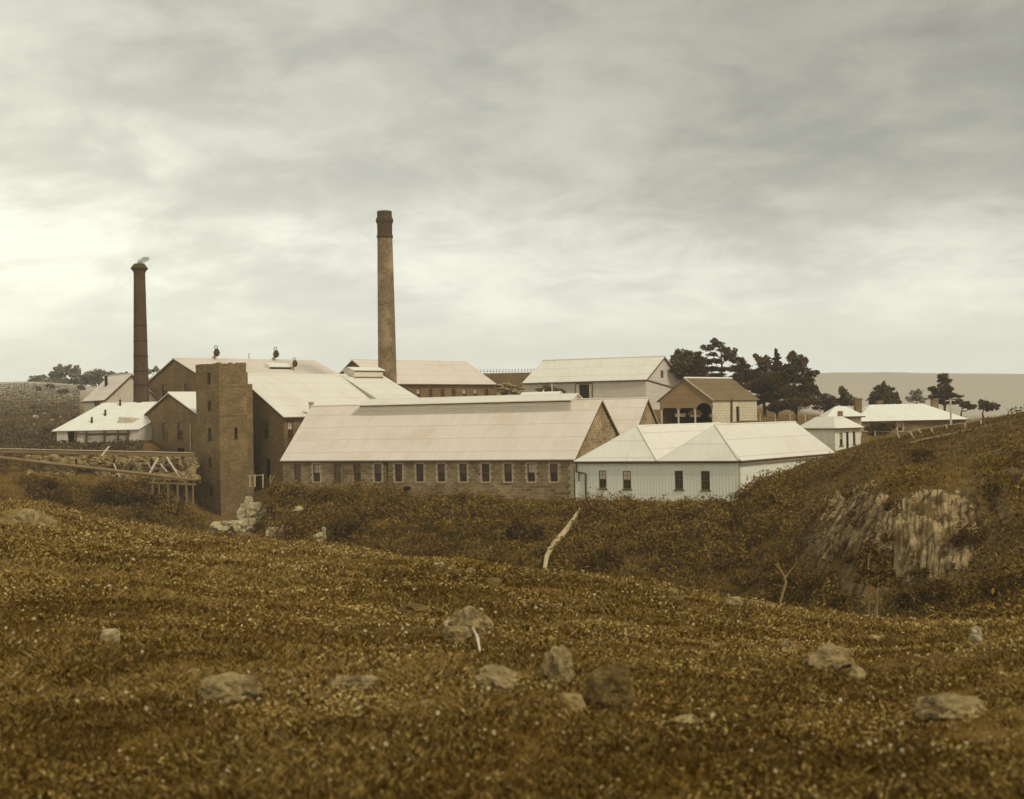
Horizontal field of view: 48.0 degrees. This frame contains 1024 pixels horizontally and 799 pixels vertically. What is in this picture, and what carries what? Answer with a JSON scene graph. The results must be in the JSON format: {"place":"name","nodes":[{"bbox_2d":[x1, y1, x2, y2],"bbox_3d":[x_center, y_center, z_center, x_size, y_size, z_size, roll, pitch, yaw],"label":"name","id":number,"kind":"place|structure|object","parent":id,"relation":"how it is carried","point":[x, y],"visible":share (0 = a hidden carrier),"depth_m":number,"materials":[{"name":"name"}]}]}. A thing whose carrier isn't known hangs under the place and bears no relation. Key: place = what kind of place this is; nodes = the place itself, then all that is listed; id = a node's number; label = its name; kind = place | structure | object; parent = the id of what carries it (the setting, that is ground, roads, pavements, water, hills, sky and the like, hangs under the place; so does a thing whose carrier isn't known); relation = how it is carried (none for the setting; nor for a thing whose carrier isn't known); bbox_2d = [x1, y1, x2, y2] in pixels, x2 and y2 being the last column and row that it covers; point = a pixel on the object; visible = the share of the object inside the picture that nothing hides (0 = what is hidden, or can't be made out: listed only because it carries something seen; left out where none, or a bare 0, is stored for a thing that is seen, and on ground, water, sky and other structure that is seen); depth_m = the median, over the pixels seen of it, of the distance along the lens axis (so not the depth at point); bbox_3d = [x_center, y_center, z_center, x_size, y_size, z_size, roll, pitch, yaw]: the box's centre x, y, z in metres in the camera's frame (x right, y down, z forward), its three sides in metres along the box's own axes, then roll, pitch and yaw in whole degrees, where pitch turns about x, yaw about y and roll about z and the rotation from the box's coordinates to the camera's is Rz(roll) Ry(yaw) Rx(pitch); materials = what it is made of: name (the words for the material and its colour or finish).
{"place":"outdoors","nodes":[
{"label":"outdoors","id":0,"kind":"place"},
{"bbox_2d":[0,372,1023,798],"bbox_3d":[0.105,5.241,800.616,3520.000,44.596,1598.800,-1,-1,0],"label":"ground","id":1,"kind":"structure","parent":0,"point":[1004,392],"depth_m":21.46,"materials":[{"name":"plant"}]},
{"bbox_2d":[0,508,57,527],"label":"rock","id":2,"kind":"object","parent":1,"relation":"on","point":[30,515],"visible":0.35,"depth_m":33.98,"materials":[{"name":"stone"}]},
{"bbox_2d":[24,476,71,500],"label":"bush","id":3,"kind":"object","parent":1,"relation":"on","point":[48,483],"visible":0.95,"depth_m":126.62,"materials":[{"name":"brown plant"}]},
{"bbox_2d":[42,363,65,382],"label":"gum tree","id":4,"kind":"object","parent":1,"relation":"on","point":[57,374],"visible":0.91,"depth_m":418.96,"materials":[{"name":"green plant"}]},
{"bbox_2d":[60,364,82,384],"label":"gum tree","id":5,"kind":"object","parent":1,"relation":"on","point":[75,370],"visible":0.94,"depth_m":418.62,"materials":[{"name":"green plant"}]},
{"bbox_2d":[0,383,143,467],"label":"tussock grass","id":6,"kind":"structure","parent":1,"relation":"on","point":[28,436],"depth_m":206.69,"materials":[{"name":"plant"}]},
{"bbox_2d":[74,370,97,386],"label":"gum tree","id":7,"kind":"object","parent":1,"relation":"on","point":[84,377],"visible":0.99,"depth_m":419.37,"materials":[{"name":"green plant"}]},
{"bbox_2d":[0,448,194,487],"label":"timber flume","id":8,"kind":"object","parent":1,"relation":"on","point":[97,452],"visible":0.59,"depth_m":133.46,"materials":[{"name":"wood"}]},
{"bbox_2d":[51,399,156,443],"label":"lean to shed","id":9,"kind":"object","parent":1,"relation":"on","point":[107,422],"visible":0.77,"depth_m":153.40,"materials":[{"name":"metal"}]},
{"bbox_2d":[99,628,120,643],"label":"rock","id":10,"kind":"object","parent":1,"relation":"on","point":[109,634],"visible":0.63,"depth_m":9.59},
{"bbox_2d":[22,454,200,485],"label":"rock outcrop","id":11,"kind":"object","parent":1,"relation":"on","point":[106,461],"visible":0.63,"depth_m":135.27,"materials":[{"name":"stone"}]},
{"bbox_2d":[85,477,144,506],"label":"bush","id":12,"kind":"object","parent":1,"relation":"on","point":[110,489],"visible":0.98,"depth_m":126.32,"materials":[{"name":"brown plant"}]},
{"bbox_2d":[81,373,156,412],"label":"pale gabled shed","id":13,"kind":"structure","parent":1,"relation":"on","point":[113,388],"depth_m":172.75,"materials":[{"name":"metal"}]},
{"bbox_2d":[131,263,148,402],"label":"banded chimney","id":14,"kind":"object","parent":1,"relation":"on","point":[140,380],"visible":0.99,"depth_m":157.45,"materials":[{"name":"brick"}]},
{"bbox_2d":[127,485,163,510],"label":"bush","id":15,"kind":"object","parent":1,"relation":"on","point":[146,494],"visible":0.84,"depth_m":127.08,"materials":[{"name":"brown plant"}]},
{"bbox_2d":[99,458,191,482],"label":"timber heap","id":16,"kind":"object","parent":1,"relation":"on","point":[154,469],"visible":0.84,"depth_m":131.79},
{"bbox_2d":[154,502,185,514],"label":"bush","id":17,"kind":"object","parent":1,"relation":"on","point":[176,508],"visible":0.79,"depth_m":126.90,"materials":[{"name":"brown plant"}]},
{"bbox_2d":[144,392,196,463],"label":"brick gable house","id":18,"kind":"structure","parent":1,"relation":"on","point":[171,416],"depth_m":147.98,"materials":[{"name":"brick"}]},
{"bbox_2d":[149,478,196,504],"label":"trestle walkway","id":19,"kind":"structure","parent":1,"relation":"on","point":[177,483],"depth_m":129.28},
{"bbox_2d":[0,456,195,481],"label":"water pipe","id":20,"kind":"object","parent":19,"relation":"on","point":[90,467],"visible":1,"depth_m":130.74,"materials":[{"name":"metal"}]},
{"bbox_2d":[195,362,253,516],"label":"square tower","id":21,"kind":"structure","parent":1,"relation":"on","point":[224,420],"depth_m":135.50,"materials":[{"name":"stone"}]},
{"bbox_2d":[209,520,239,533],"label":"rock","id":22,"kind":"object","parent":1,"relation":"on","point":[223,527],"visible":0.58,"depth_m":120.97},
{"bbox_2d":[197,672,262,703],"bbox_3d":[-1.682,1.768,6.885,0.375,0.256,0.264,-1,-1,0],"label":"rock","id":23,"kind":"object","parent":1,"relation":"on","point":[232,686],"visible":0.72,"depth_m":6.80,"materials":[{"name":"stone"}]},
{"bbox_2d":[230,518,256,534],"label":"rock","id":24,"kind":"object","parent":1,"relation":"on","point":[243,525],"visible":0.86,"depth_m":120.37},
{"bbox_2d":[149,345,338,401],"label":"mill","id":25,"kind":"object","parent":1,"relation":"on","point":[176,374],"visible":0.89,"depth_m":173.40,"materials":[{"name":"metal"}]},
{"bbox_2d":[236,496,253,520],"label":"rock","id":26,"kind":"object","parent":1,"relation":"on","point":[243,511],"visible":0.47,"depth_m":126.35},
{"bbox_2d":[248,502,267,521],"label":"rock","id":27,"kind":"object","parent":1,"relation":"on","point":[257,511],"visible":0.72,"depth_m":123.32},
{"bbox_2d":[248,373,370,487],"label":"stone mill","id":28,"kind":"object","parent":1,"relation":"on","point":[282,403],"visible":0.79,"depth_m":140.25,"materials":[{"name":"brown metal"}]},
{"bbox_2d":[308,484,341,503],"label":"bush","id":29,"kind":"object","parent":1,"relation":"on","point":[318,497],"visible":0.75,"depth_m":116.23,"materials":[{"name":"brown plant"}]},
{"bbox_2d":[326,509,369,541],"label":"bush","id":30,"kind":"object","parent":1,"relation":"on","point":[357,522],"visible":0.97,"depth_m":106.78,"materials":[{"name":"green plant"}]},
{"bbox_2d":[338,489,363,504],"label":"bush","id":31,"kind":"object","parent":1,"relation":"on","point":[349,498],"visible":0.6,"depth_m":113.60,"materials":[{"name":"brown plant"}]},
{"bbox_2d":[330,675,377,690],"bbox_3d":[-1.018,1.849,7.446,0.294,0.143,0.226,-1,-1,0],"label":"rock","id":32,"kind":"object","parent":1,"relation":"on","point":[363,681],"visible":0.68,"depth_m":7.38,"materials":[{"name":"stone"}]},
{"bbox_2d":[340,367,418,398],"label":"dye house","id":33,"kind":"structure","parent":1,"relation":"on","point":[372,382],"depth_m":153.18,"materials":[{"name":"metal"}]},
{"bbox_2d":[376,210,396,383],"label":"tall chimney","id":34,"kind":"object","parent":1,"relation":"on","point":[386,325],"visible":0.8,"depth_m":167.28,"materials":[{"name":"brick"}]},
{"bbox_2d":[395,603,428,619],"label":"rock","id":35,"kind":"object","parent":1,"relation":"on","point":[419,610],"visible":0.58,"depth_m":13.96,"materials":[{"name":"stone"}]},
{"bbox_2d":[339,359,496,397],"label":"stone warehouse","id":36,"kind":"structure","parent":1,"relation":"on","point":[421,378],"depth_m":195.58,"materials":[{"name":"brown metal"}]},
{"bbox_2d":[279,393,619,500],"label":"weaving shed","id":37,"kind":"structure","parent":1,"relation":"on","point":[531,446],"depth_m":120.34,"materials":[{"name":"stone"},{"name":"pale galvanised"},{"name":"weathered timber"}]},
{"bbox_2d":[311,463,321,482],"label":"window","id":38,"kind":"structure","parent":37,"relation":"in","point":[317,478],"depth_m":123.49,"materials":[{"name":"white glass"}]},
{"bbox_2d":[372,463,383,482],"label":"window","id":39,"kind":"structure","parent":37,"relation":"in","point":[379,471],"depth_m":120.57,"materials":[{"name":"grey glass"}]},
{"bbox_2d":[392,462,404,482],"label":"window","id":40,"kind":"structure","parent":37,"relation":"in","point":[400,471],"depth_m":119.57,"materials":[{"name":"grey glass"}]},
{"bbox_2d":[414,462,425,482],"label":"window","id":41,"kind":"structure","parent":37,"relation":"in","point":[421,471],"depth_m":118.58,"materials":[{"name":"grey glass"}]},
{"bbox_2d":[435,462,447,482],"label":"window","id":42,"kind":"structure","parent":37,"relation":"in","point":[441,477],"depth_m":117.66,"materials":[{"name":"grey glass"}]},
{"bbox_2d":[457,462,469,482],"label":"window","id":43,"kind":"structure","parent":37,"relation":"in","point":[462,471],"depth_m":116.69,"materials":[{"name":"grey glass"}]},
{"bbox_2d":[479,462,491,482],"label":"window","id":44,"kind":"structure","parent":37,"relation":"in","point":[485,470],"depth_m":115.72,"materials":[{"name":"grey glass"}]},
{"bbox_2d":[502,462,514,482],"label":"window","id":45,"kind":"structure","parent":37,"relation":"in","point":[507,477],"depth_m":114.74,"materials":[{"name":"grey glass"}]},
{"bbox_2d":[524,462,537,482],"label":"window","id":46,"kind":"structure","parent":37,"relation":"in","point":[531,476],"depth_m":113.76,"materials":[{"name":"white glass"}]},
{"bbox_2d":[547,462,560,482],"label":"window","id":47,"kind":"structure","parent":37,"relation":"in","point":[554,468],"depth_m":112.82,"materials":[{"name":"grey glass"}]},
{"bbox_2d":[443,626,471,642],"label":"rock","id":48,"kind":"object","parent":1,"relation":"on","point":[460,633],"visible":0.73,"depth_m":10.81,"materials":[{"name":"stone"}]},
{"bbox_2d":[448,605,493,634],"bbox_3d":[-0.464,2.463,12.499,0.417,0.442,0.428,-1,-1,-35],"label":"rock","id":49,"kind":"object","parent":1,"relation":"on","point":[469,617],"visible":0.54,"depth_m":12.41,"materials":[{"name":"stone"}]},
{"bbox_2d":[468,664,518,690],"bbox_3d":[-0.121,1.831,7.402,0.334,0.228,0.285,-1,-1,0],"label":"rock","id":50,"kind":"object","parent":1,"relation":"on","point":[500,677],"visible":0.64,"depth_m":7.35,"materials":[{"name":"stone"}]},
{"bbox_2d":[483,372,531,392],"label":"embankment wall","id":51,"kind":"structure","parent":1,"relation":"on","point":[516,379],"depth_m":232.40,"materials":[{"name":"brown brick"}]},
{"bbox_2d":[495,383,524,394],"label":"rubble mound","id":52,"kind":"object","parent":1,"relation":"on","point":[503,389],"visible":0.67,"depth_m":209.98,"materials":[{"name":"stone"}]},
{"bbox_2d":[0,406,1023,620],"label":"scrub","id":53,"kind":"object","parent":1,"relation":"on","point":[778,497],"visible":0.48,"depth_m":97.03,"materials":[{"name":"brown plant"}]},
{"bbox_2d":[0,504,1023,798],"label":"wild flowers","id":54,"kind":"object","parent":1,"relation":"on","point":[478,662],"visible":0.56,"depth_m":8.56,"materials":[{"name":"plant"}]},
{"bbox_2d":[503,513,548,542],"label":"bush","id":55,"kind":"object","parent":1,"relation":"on","point":[515,523],"visible":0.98,"depth_m":98.76,"materials":[{"name":"green plant"}]},
{"bbox_2d":[540,645,573,685],"bbox_3d":[0.309,1.853,7.723,0.225,0.408,0.170,0,-1,-38],"label":"rock","id":56,"kind":"object","parent":1,"relation":"on","point":[557,661],"visible":0.66,"depth_m":7.67,"materials":[{"name":"stone"}]},
{"bbox_2d":[543,507,580,569],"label":"fallen log","id":57,"kind":"object","parent":1,"relation":"on","point":[548,552],"visible":0.82,"depth_m":96.81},
{"bbox_2d":[555,692,587,712],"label":"rock","id":58,"kind":"object","parent":1,"relation":"on","point":[571,701],"visible":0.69,"depth_m":6.33,"materials":[{"name":"stone"}]},
{"bbox_2d":[520,391,658,434],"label":"gabled shed","id":59,"kind":"structure","parent":1,"relation":"on","point":[627,413],"depth_m":134.96,"materials":[{"name":"metal"}]},
{"bbox_2d":[522,355,681,409],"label":"white wool store","id":60,"kind":"structure","parent":1,"relation":"on","point":[653,379],"depth_m":188.75,"materials":[{"name":"metal"}]},
{"bbox_2d":[578,543,625,572],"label":"bush","id":61,"kind":"object","parent":1,"relation":"on","point":[611,554],"visible":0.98,"depth_m":90.20,"materials":[{"name":"brown plant"}]},
{"bbox_2d":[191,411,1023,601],"bbox_3d":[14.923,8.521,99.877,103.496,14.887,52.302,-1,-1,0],"label":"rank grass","id":62,"kind":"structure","parent":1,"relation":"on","point":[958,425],"depth_m":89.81,"materials":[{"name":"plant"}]},
{"bbox_2d":[584,662,635,714],"bbox_3d":[0.567,1.720,6.646,0.301,0.392,0.250,-1,-1,0],"label":"rock","id":63,"kind":"object","parent":1,"relation":"on","point":[607,684],"visible":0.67,"depth_m":6.58,"materials":[{"name":"stone"}]},
{"bbox_2d":[673,714,699,724],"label":"rock","id":64,"kind":"object","parent":1,"relation":"on","point":[679,718],"visible":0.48,"depth_m":6.37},
{"bbox_2d":[669,348,715,379],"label":"pine tree","id":65,"kind":"object","parent":1,"relation":"on","point":[687,363],"visible":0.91,"depth_m":190.30,"materials":[{"name":"green plant"}]},
{"bbox_2d":[572,421,835,502],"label":"white iron building","id":66,"kind":"structure","parent":1,"relation":"on","point":[677,461],"depth_m":109.56,"materials":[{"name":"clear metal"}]},
{"bbox_2d":[622,471,631,489],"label":"window","id":67,"kind":"structure","parent":66,"relation":"in","point":[626,474],"depth_m":109.51,"materials":[{"name":"white glass"}]},
{"bbox_2d":[674,471,683,490],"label":"window","id":68,"kind":"structure","parent":66,"relation":"in","point":[678,474],"depth_m":107.52,"materials":[{"name":"grey glass"}]},
{"bbox_2d":[700,471,710,490],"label":"window","id":69,"kind":"structure","parent":66,"relation":"in","point":[705,475],"depth_m":106.55,"materials":[{"name":"grey glass"}]},
{"bbox_2d":[656,377,759,423],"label":"wagon shed","id":70,"kind":"structure","parent":1,"relation":"on","point":[725,399],"depth_m":151.98,"materials":[{"name":"stone"}]},
{"bbox_2d":[699,337,727,376],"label":"pine tree","id":71,"kind":"object","parent":1,"relation":"on","point":[714,341],"visible":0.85,"depth_m":189.98,"materials":[{"name":"green plant"}]},
{"bbox_2d":[722,347,757,389],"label":"pine tree","id":72,"kind":"object","parent":1,"relation":"on","point":[742,368],"visible":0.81,"depth_m":188.38,"materials":[{"name":"green plant"}]},
{"bbox_2d":[727,569,764,591],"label":"bush","id":73,"kind":"object","parent":1,"relation":"on","point":[736,575],"visible":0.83,"depth_m":81.32,"materials":[{"name":"brown plant"}]},
{"bbox_2d":[743,353,786,416],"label":"pine tree","id":74,"kind":"object","parent":1,"relation":"on","point":[763,385],"visible":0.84,"depth_m":185.07,"materials":[{"name":"green plant"}]},
{"bbox_2d":[760,570,792,591],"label":"bush","id":75,"kind":"object","parent":1,"relation":"on","point":[767,579],"visible":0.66,"depth_m":76.22,"materials":[{"name":"brown plant"}]},
{"bbox_2d":[770,348,787,417],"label":"fir tree","id":76,"kind":"object","parent":1,"relation":"on","point":[777,365],"visible":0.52,"depth_m":187.43,"materials":[{"name":"green plant"}]},
{"bbox_2d":[760,414,820,424],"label":"picket fence","id":77,"kind":"object","parent":1,"relation":"on","point":[790,416],"visible":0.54,"depth_m":151.87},
{"bbox_2d":[765,350,820,420],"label":"pine tree","id":78,"kind":"object","parent":1,"relation":"on","point":[793,396],"visible":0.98,"depth_m":182.92,"materials":[{"name":"green plant"}]},
{"bbox_2d":[796,565,840,599],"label":"bush","id":79,"kind":"object","parent":1,"relation":"on","point":[813,579],"visible":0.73,"depth_m":70.09,"materials":[{"name":"brown plant"}]},
{"bbox_2d":[811,392,837,412],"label":"gum tree","id":80,"kind":"object","parent":1,"relation":"on","point":[825,404],"visible":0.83,"depth_m":200.34,"materials":[{"name":"green plant"}]},
{"bbox_2d":[801,643,858,671],"bbox_3d":[2.615,2.157,9.431,0.477,0.284,0.412,-1,-1,0],"label":"rock","id":81,"kind":"object","parent":1,"relation":"on","point":[831,655],"visible":0.66,"depth_m":9.31,"materials":[{"name":"stone"}]},
{"bbox_2d":[800,411,864,450],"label":"white office","id":82,"kind":"structure","parent":1,"relation":"on","point":[839,431],"depth_m":129.26,"materials":[{"name":"metal"}]},
{"bbox_2d":[823,589,859,611],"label":"bush","id":83,"kind":"object","parent":1,"relation":"on","point":[837,598],"visible":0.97,"depth_m":65.08,"materials":[{"name":"brown plant"}]},
{"bbox_2d":[818,406,864,435],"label":"white outbuilding","id":84,"kind":"structure","parent":1,"relation":"on","point":[852,415],"depth_m":150.21,"materials":[{"name":"metal"}]},
{"bbox_2d":[834,386,855,406],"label":"pine tree","id":85,"kind":"object","parent":1,"relation":"on","point":[842,400],"visible":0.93,"depth_m":189.39,"materials":[{"name":"green plant"}]},
{"bbox_2d":[812,480,895,562],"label":"basalt cliff","id":86,"kind":"structure","parent":1,"relation":"on","point":[872,521],"depth_m":71.82,"materials":[{"name":"stone"}]},
{"bbox_2d":[848,667,865,679],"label":"rock","id":87,"kind":"object","parent":1,"relation":"on","point":[857,672],"visible":0.67,"depth_m":8.73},
{"bbox_2d":[850,540,896,616],"bbox_3d":[13.047,7.360,40.856,1.686,4.847,1.426,-1,-1,0],"label":"sapling","id":88,"kind":"object","parent":1,"relation":"on","point":[868,572],"visible":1,"depth_m":40.75,"materials":[{"name":"brown plant"}]},
{"bbox_2d":[867,421,896,434],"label":"shrub","id":89,"kind":"object","parent":1,"relation":"on","point":[881,427],"visible":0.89,"depth_m":156.91,"materials":[{"name":"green plant"}]},
{"bbox_2d":[865,380,901,404],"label":"pine tree","id":90,"kind":"object","parent":1,"relation":"on","point":[887,395],"visible":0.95,"depth_m":195.14,"materials":[{"name":"green plant"}]},
{"bbox_2d":[881,587,915,608],"bbox_3d":[20.509,10.756,61.034,1.902,1.677,1.324,-1,-1,0],"label":"bush","id":91,"kind":"object","parent":1,"relation":"on","point":[904,595],"visible":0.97,"depth_m":60.83,"materials":[{"name":"green plant"}]},
{"bbox_2d":[853,398,969,433],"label":"long cottage","id":92,"kind":"structure","parent":1,"relation":"on","point":[907,417],"depth_m":167.09,"materials":[{"name":"metal"}]},
{"bbox_2d":[905,389,927,403],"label":"gum tree","id":93,"kind":"object","parent":1,"relation":"on","point":[916,396],"visible":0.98,"depth_m":205.09,"materials":[{"name":"green plant"}]},
{"bbox_2d":[906,567,929,579],"bbox_3d":[22.558,9.752,63.430,1.520,1.122,1.173,-1,-1,0],"label":"bush","id":94,"kind":"object","parent":1,"relation":"on","point":[924,571],"visible":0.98,"depth_m":63.38,"materials":[{"name":"brown plant"}]},
{"bbox_2d":[907,445,936,461],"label":"bush","id":95,"kind":"object","parent":1,"relation":"on","point":[922,452],"visible":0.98,"depth_m":81.45,"materials":[{"name":"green plant"}]},
{"bbox_2d":[908,572,961,603],"bbox_3d":[22.058,9.996,59.758,2.776,2.137,2.164,-1,-1,0],"label":"bush","id":96,"kind":"object","parent":1,"relation":"on","point":[942,585],"visible":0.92,"depth_m":59.37,"materials":[{"name":"brown plant"}]},
{"bbox_2d":[893,489,977,583],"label":"basalt cliff","id":97,"kind":"structure","parent":1,"relation":"on","point":[938,550],"depth_m":65.68,"materials":[{"name":"stone"}]},
{"bbox_2d":[949,520,983,553],"bbox_3d":[25.022,7.709,63.115,1.945,2.331,1.374,-1,-1,0],"label":"bush","id":98,"kind":"object","parent":97,"relation":"on","point":[965,531],"visible":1,"depth_m":63.06,"materials":[{"name":"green plant"}]},
{"bbox_2d":[927,372,963,410],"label":"pine tree","id":99,"kind":"object","parent":1,"relation":"on","point":[942,392],"visible":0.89,"depth_m":189.66,"materials":[{"name":"green plant"}]},
{"bbox_2d":[914,693,985,720],"bbox_3d":[2.440,1.719,6.375,0.378,0.162,0.278,-1,-1,0],"label":"rock","id":100,"kind":"object","parent":1,"relation":"on","point":[933,707],"visible":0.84,"depth_m":6.30,"materials":[{"name":"stone"}]},
{"bbox_2d":[951,398,976,415],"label":"tree","id":101,"kind":"object","parent":1,"relation":"on","point":[963,404],"visible":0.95,"depth_m":184.93,"materials":[{"name":"green plant"}]},
{"bbox_2d":[968,626,982,642],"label":"rock","id":102,"kind":"object","parent":1,"relation":"on","point":[975,633],"visible":0.66,"depth_m":12.85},
{"bbox_2d":[978,399,1000,418],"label":"tree","id":103,"kind":"object","parent":1,"relation":"on","point":[986,406],"visible":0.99,"depth_m":179.29,"materials":[{"name":"green plant"}]},
{"bbox_2d":[0,0,1023,386],"label":"sky","id":104,"kind":"structure","parent":0,"point":[837,184],"materials":[{"name":"grey"}]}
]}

